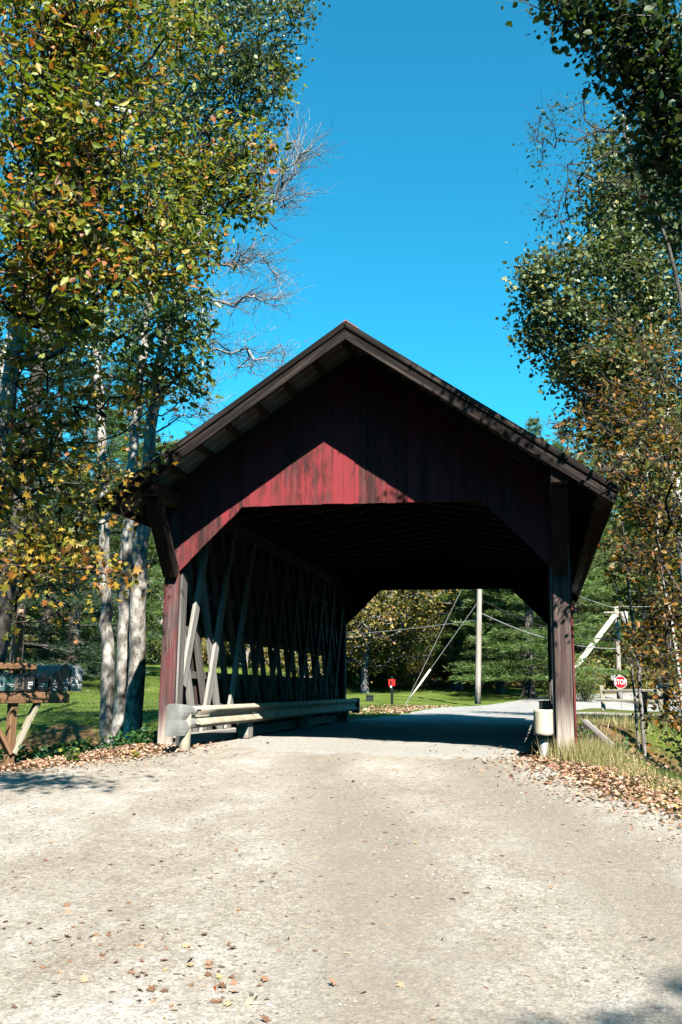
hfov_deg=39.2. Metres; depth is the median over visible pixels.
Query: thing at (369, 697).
utility box
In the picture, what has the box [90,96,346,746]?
bare tree
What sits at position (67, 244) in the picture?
turning tree
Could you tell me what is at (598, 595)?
pine tree
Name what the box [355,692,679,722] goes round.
road
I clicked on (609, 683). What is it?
shrub
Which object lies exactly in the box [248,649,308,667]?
shrub
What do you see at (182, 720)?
guardrail
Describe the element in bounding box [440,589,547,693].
pine tree
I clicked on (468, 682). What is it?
shrub
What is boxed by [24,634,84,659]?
shrub
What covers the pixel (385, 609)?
maple tree
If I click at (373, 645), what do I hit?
maple tree
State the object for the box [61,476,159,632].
broadleaf tree
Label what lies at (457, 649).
pine tree
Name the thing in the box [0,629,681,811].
ground
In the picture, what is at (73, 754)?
weed
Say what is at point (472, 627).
maple tree
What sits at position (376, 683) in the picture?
shrub
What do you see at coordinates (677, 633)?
maple tree
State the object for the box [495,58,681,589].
aspen
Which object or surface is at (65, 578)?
broadleaf tree
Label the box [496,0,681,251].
aspen
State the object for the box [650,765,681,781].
green grass
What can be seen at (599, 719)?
rough grass
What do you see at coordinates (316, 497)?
covered bridge
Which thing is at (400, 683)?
shrub
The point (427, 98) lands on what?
sky
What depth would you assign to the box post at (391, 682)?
42.09 m
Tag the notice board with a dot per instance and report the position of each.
(664, 694)
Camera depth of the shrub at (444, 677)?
69.17 m
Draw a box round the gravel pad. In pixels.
[576,712,679,716]
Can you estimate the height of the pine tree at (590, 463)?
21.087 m
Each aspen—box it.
[0,0,330,385]
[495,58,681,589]
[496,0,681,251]
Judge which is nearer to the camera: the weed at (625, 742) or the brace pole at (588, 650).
the weed at (625, 742)
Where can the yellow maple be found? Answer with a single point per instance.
(35, 457)
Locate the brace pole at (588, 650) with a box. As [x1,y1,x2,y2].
[548,614,616,698]
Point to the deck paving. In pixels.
(387, 738)
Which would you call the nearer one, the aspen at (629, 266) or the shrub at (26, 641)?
the aspen at (629, 266)
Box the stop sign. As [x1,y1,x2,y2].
[614,675,626,709]
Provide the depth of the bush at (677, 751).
11.60 m
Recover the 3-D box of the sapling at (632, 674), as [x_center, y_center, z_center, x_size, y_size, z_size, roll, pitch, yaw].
[4.203,2.664,13.925,1.156,4.550,1.109,-7,-13,36]
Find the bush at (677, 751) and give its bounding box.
[659,728,681,767]
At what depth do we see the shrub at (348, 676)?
62.96 m
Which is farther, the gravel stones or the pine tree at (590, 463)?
the pine tree at (590, 463)
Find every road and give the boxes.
[0,749,681,1023]
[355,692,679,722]
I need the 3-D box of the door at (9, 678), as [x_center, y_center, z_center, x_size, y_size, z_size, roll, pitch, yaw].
[-3.795,1.949,10.991,0.045,0.209,0.125,-7,-13,37]
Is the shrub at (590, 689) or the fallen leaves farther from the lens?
the shrub at (590, 689)
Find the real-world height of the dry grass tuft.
0.494 m
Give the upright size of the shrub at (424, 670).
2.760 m
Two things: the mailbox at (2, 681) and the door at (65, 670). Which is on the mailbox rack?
the mailbox at (2, 681)
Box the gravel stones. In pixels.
[0,748,681,1023]
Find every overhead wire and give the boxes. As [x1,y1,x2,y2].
[348,620,474,634]
[482,600,616,639]
[482,613,617,648]
[504,624,681,630]
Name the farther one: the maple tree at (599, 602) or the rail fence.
the maple tree at (599, 602)
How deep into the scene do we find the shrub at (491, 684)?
65.51 m
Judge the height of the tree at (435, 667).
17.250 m
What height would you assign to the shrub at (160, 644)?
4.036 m
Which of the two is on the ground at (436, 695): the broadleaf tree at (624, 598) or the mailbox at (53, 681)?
the broadleaf tree at (624, 598)
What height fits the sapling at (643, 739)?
5.596 m
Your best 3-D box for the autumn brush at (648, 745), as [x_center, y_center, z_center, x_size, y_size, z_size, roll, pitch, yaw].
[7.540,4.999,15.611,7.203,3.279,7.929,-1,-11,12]
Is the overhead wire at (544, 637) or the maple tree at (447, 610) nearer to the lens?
the overhead wire at (544, 637)
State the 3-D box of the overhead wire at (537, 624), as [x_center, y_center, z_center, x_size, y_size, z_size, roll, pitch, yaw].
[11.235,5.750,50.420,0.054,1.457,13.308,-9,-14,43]
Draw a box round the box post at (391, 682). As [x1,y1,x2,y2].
[388,677,394,704]
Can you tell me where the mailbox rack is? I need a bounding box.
[0,615,69,766]
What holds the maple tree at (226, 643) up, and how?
on the ground at (436, 695)
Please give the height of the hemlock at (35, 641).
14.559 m
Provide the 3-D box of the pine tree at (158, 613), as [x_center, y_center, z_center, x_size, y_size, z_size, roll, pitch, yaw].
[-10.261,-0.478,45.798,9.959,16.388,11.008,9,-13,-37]
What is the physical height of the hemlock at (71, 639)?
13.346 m
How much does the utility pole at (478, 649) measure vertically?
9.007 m
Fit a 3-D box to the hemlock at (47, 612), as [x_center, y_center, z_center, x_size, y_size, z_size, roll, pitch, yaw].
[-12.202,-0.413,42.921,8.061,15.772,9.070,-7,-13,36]
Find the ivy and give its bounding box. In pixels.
[0,726,157,761]
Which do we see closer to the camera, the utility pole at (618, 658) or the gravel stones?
the gravel stones
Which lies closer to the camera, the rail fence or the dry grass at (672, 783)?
the dry grass at (672, 783)
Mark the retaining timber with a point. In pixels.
(589, 725)
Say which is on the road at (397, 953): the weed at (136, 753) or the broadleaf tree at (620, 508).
the weed at (136, 753)
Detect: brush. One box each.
[608,724,681,774]
[609,726,681,773]
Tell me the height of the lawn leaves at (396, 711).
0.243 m
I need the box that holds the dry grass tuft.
[531,731,651,769]
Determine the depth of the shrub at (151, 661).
62.45 m
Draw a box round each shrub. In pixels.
[8,634,38,659]
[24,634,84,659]
[146,618,161,663]
[148,606,162,663]
[201,638,229,665]
[217,642,251,665]
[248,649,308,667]
[320,646,377,686]
[347,650,398,688]
[372,641,437,689]
[397,650,439,689]
[420,643,471,686]
[440,641,482,687]
[447,645,521,688]
[511,653,539,689]
[529,663,548,698]
[544,646,634,690]
[575,660,609,701]
[597,656,642,688]
[623,640,663,688]
[626,662,678,703]
[642,661,680,687]
[661,647,681,688]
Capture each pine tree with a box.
[9,342,180,646]
[146,429,204,641]
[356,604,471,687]
[392,589,547,689]
[434,560,630,697]
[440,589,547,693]
[463,416,609,687]
[516,539,658,671]
[523,418,646,653]
[585,443,674,686]
[646,630,681,665]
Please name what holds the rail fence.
on the gravel pad
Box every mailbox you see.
[0,673,4,690]
[3,673,14,690]
[14,673,24,690]
[22,671,34,690]
[32,664,70,690]
[33,673,58,690]
[34,671,47,690]
[69,665,82,690]
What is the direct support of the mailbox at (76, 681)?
on the mailbox rack
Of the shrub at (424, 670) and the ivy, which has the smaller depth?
the ivy
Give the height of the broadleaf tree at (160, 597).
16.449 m
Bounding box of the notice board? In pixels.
[657,675,674,714]
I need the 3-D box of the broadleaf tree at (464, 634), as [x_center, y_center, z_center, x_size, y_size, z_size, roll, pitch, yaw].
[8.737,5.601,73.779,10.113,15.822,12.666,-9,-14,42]
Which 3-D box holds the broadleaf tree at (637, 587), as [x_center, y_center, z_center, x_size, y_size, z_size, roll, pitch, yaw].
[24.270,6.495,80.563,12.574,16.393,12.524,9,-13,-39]
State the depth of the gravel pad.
35.29 m
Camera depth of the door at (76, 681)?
11.71 m
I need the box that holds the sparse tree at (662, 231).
[512,81,681,323]
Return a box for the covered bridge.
[95,320,620,757]
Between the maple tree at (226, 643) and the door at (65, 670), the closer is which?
the door at (65, 670)
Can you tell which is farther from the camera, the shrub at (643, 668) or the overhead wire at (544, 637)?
the shrub at (643, 668)
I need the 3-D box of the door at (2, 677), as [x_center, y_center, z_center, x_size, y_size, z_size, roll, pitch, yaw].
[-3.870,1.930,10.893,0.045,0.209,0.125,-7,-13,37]
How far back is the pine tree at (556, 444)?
67.89 m
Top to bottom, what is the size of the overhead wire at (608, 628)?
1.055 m
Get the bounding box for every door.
[0,673,4,690]
[5,673,14,690]
[14,673,24,690]
[24,673,34,690]
[37,674,47,690]
[49,673,58,690]
[58,664,70,690]
[70,665,82,690]
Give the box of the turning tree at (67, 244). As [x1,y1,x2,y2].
[0,0,309,535]
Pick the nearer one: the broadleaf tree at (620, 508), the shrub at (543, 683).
the broadleaf tree at (620, 508)
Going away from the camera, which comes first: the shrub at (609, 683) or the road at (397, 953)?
the road at (397, 953)
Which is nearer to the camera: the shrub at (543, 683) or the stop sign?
the stop sign
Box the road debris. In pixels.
[0,747,662,1006]
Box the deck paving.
[189,720,553,759]
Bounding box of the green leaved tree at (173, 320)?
[0,46,229,672]
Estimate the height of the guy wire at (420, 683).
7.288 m
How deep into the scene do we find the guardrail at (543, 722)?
11.68 m
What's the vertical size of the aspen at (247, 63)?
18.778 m
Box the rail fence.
[595,685,679,709]
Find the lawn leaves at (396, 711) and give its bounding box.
[349,704,451,713]
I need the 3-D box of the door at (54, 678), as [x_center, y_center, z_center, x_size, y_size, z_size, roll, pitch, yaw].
[-3.436,2.040,11.494,0.045,0.219,0.125,-7,-13,37]
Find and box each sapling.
[581,544,657,755]
[605,498,653,757]
[632,461,681,716]
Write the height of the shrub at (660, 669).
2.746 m
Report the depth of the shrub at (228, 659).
65.42 m
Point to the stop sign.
(620, 681)
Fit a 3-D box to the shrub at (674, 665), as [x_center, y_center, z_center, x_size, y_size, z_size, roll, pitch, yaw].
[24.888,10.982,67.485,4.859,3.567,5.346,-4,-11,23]
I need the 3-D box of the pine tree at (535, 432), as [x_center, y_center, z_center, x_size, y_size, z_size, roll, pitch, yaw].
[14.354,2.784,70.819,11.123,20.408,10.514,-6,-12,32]
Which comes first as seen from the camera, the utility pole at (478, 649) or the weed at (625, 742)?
the weed at (625, 742)
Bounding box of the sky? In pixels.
[0,0,681,512]
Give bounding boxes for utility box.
[366,695,372,700]
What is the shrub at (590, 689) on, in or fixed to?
on the ground at (436, 695)
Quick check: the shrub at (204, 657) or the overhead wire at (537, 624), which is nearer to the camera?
the overhead wire at (537, 624)
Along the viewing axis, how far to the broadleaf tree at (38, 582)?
67.44 m
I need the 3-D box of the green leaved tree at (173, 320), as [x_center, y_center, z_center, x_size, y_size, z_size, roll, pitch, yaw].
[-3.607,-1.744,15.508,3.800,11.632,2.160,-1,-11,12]
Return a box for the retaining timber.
[578,719,626,755]
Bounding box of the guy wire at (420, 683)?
[405,589,475,704]
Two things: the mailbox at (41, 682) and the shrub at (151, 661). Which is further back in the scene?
the shrub at (151, 661)
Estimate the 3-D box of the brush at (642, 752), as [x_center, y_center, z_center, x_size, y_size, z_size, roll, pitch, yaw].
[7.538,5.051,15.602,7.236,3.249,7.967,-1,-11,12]
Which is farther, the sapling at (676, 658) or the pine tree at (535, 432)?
the pine tree at (535, 432)
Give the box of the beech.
[528,297,681,746]
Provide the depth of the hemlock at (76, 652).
36.84 m
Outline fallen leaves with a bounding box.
[0,735,681,840]
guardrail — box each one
[165,698,359,752]
[533,701,553,756]
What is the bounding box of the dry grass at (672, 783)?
[581,750,681,802]
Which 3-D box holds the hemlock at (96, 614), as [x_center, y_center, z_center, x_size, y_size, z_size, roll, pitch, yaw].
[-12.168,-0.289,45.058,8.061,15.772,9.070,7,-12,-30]
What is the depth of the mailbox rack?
11.11 m
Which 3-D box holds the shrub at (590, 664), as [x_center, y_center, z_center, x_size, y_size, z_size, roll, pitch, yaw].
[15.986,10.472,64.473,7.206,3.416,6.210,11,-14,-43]
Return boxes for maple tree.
[2,421,53,543]
[201,638,267,668]
[246,589,463,692]
[347,594,443,668]
[388,590,483,686]
[446,592,523,647]
[581,543,657,687]
[589,434,681,668]
[598,498,678,684]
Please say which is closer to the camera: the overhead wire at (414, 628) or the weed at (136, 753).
the weed at (136, 753)
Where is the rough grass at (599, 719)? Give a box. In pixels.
[576,712,681,769]
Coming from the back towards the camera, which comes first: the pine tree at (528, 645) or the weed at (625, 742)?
the pine tree at (528, 645)
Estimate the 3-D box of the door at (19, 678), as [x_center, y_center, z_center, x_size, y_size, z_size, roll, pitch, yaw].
[-3.717,1.968,11.089,0.045,0.209,0.125,-7,-13,37]
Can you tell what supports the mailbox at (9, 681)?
on the mailbox rack
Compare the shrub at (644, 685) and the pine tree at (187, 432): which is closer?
the shrub at (644, 685)
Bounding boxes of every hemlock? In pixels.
[0,343,117,680]
[0,343,157,665]
[0,380,87,670]
[1,367,160,675]
[23,351,162,674]
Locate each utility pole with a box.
[475,589,481,703]
[604,606,627,698]
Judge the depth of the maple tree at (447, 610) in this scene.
69.81 m
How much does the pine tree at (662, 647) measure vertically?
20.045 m
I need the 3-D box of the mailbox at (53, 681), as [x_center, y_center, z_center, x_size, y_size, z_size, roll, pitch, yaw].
[-3.600,2.061,11.619,0.461,0.219,0.125,-7,-13,37]
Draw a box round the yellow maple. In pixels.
[0,312,179,643]
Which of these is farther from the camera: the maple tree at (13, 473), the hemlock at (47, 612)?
the maple tree at (13, 473)
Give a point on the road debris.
(256, 996)
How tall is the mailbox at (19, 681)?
0.209 m
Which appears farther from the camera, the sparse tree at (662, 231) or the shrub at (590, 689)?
the shrub at (590, 689)
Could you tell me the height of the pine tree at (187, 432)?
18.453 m
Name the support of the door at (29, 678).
in the mailbox at (29, 682)
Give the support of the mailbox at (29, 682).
on the mailbox rack
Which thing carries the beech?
on the ground at (436, 695)
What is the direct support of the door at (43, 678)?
in the mailbox at (41, 682)
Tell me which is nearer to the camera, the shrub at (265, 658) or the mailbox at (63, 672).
the mailbox at (63, 672)
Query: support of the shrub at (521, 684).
on the ground at (436, 695)
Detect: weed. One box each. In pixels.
[63,747,80,761]
[131,749,139,757]
[613,738,630,753]
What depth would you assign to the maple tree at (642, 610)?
79.50 m
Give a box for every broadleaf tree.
[1,491,111,639]
[41,470,95,617]
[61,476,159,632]
[85,464,163,623]
[434,590,515,686]
[562,369,681,610]
[581,520,681,688]
[598,512,681,669]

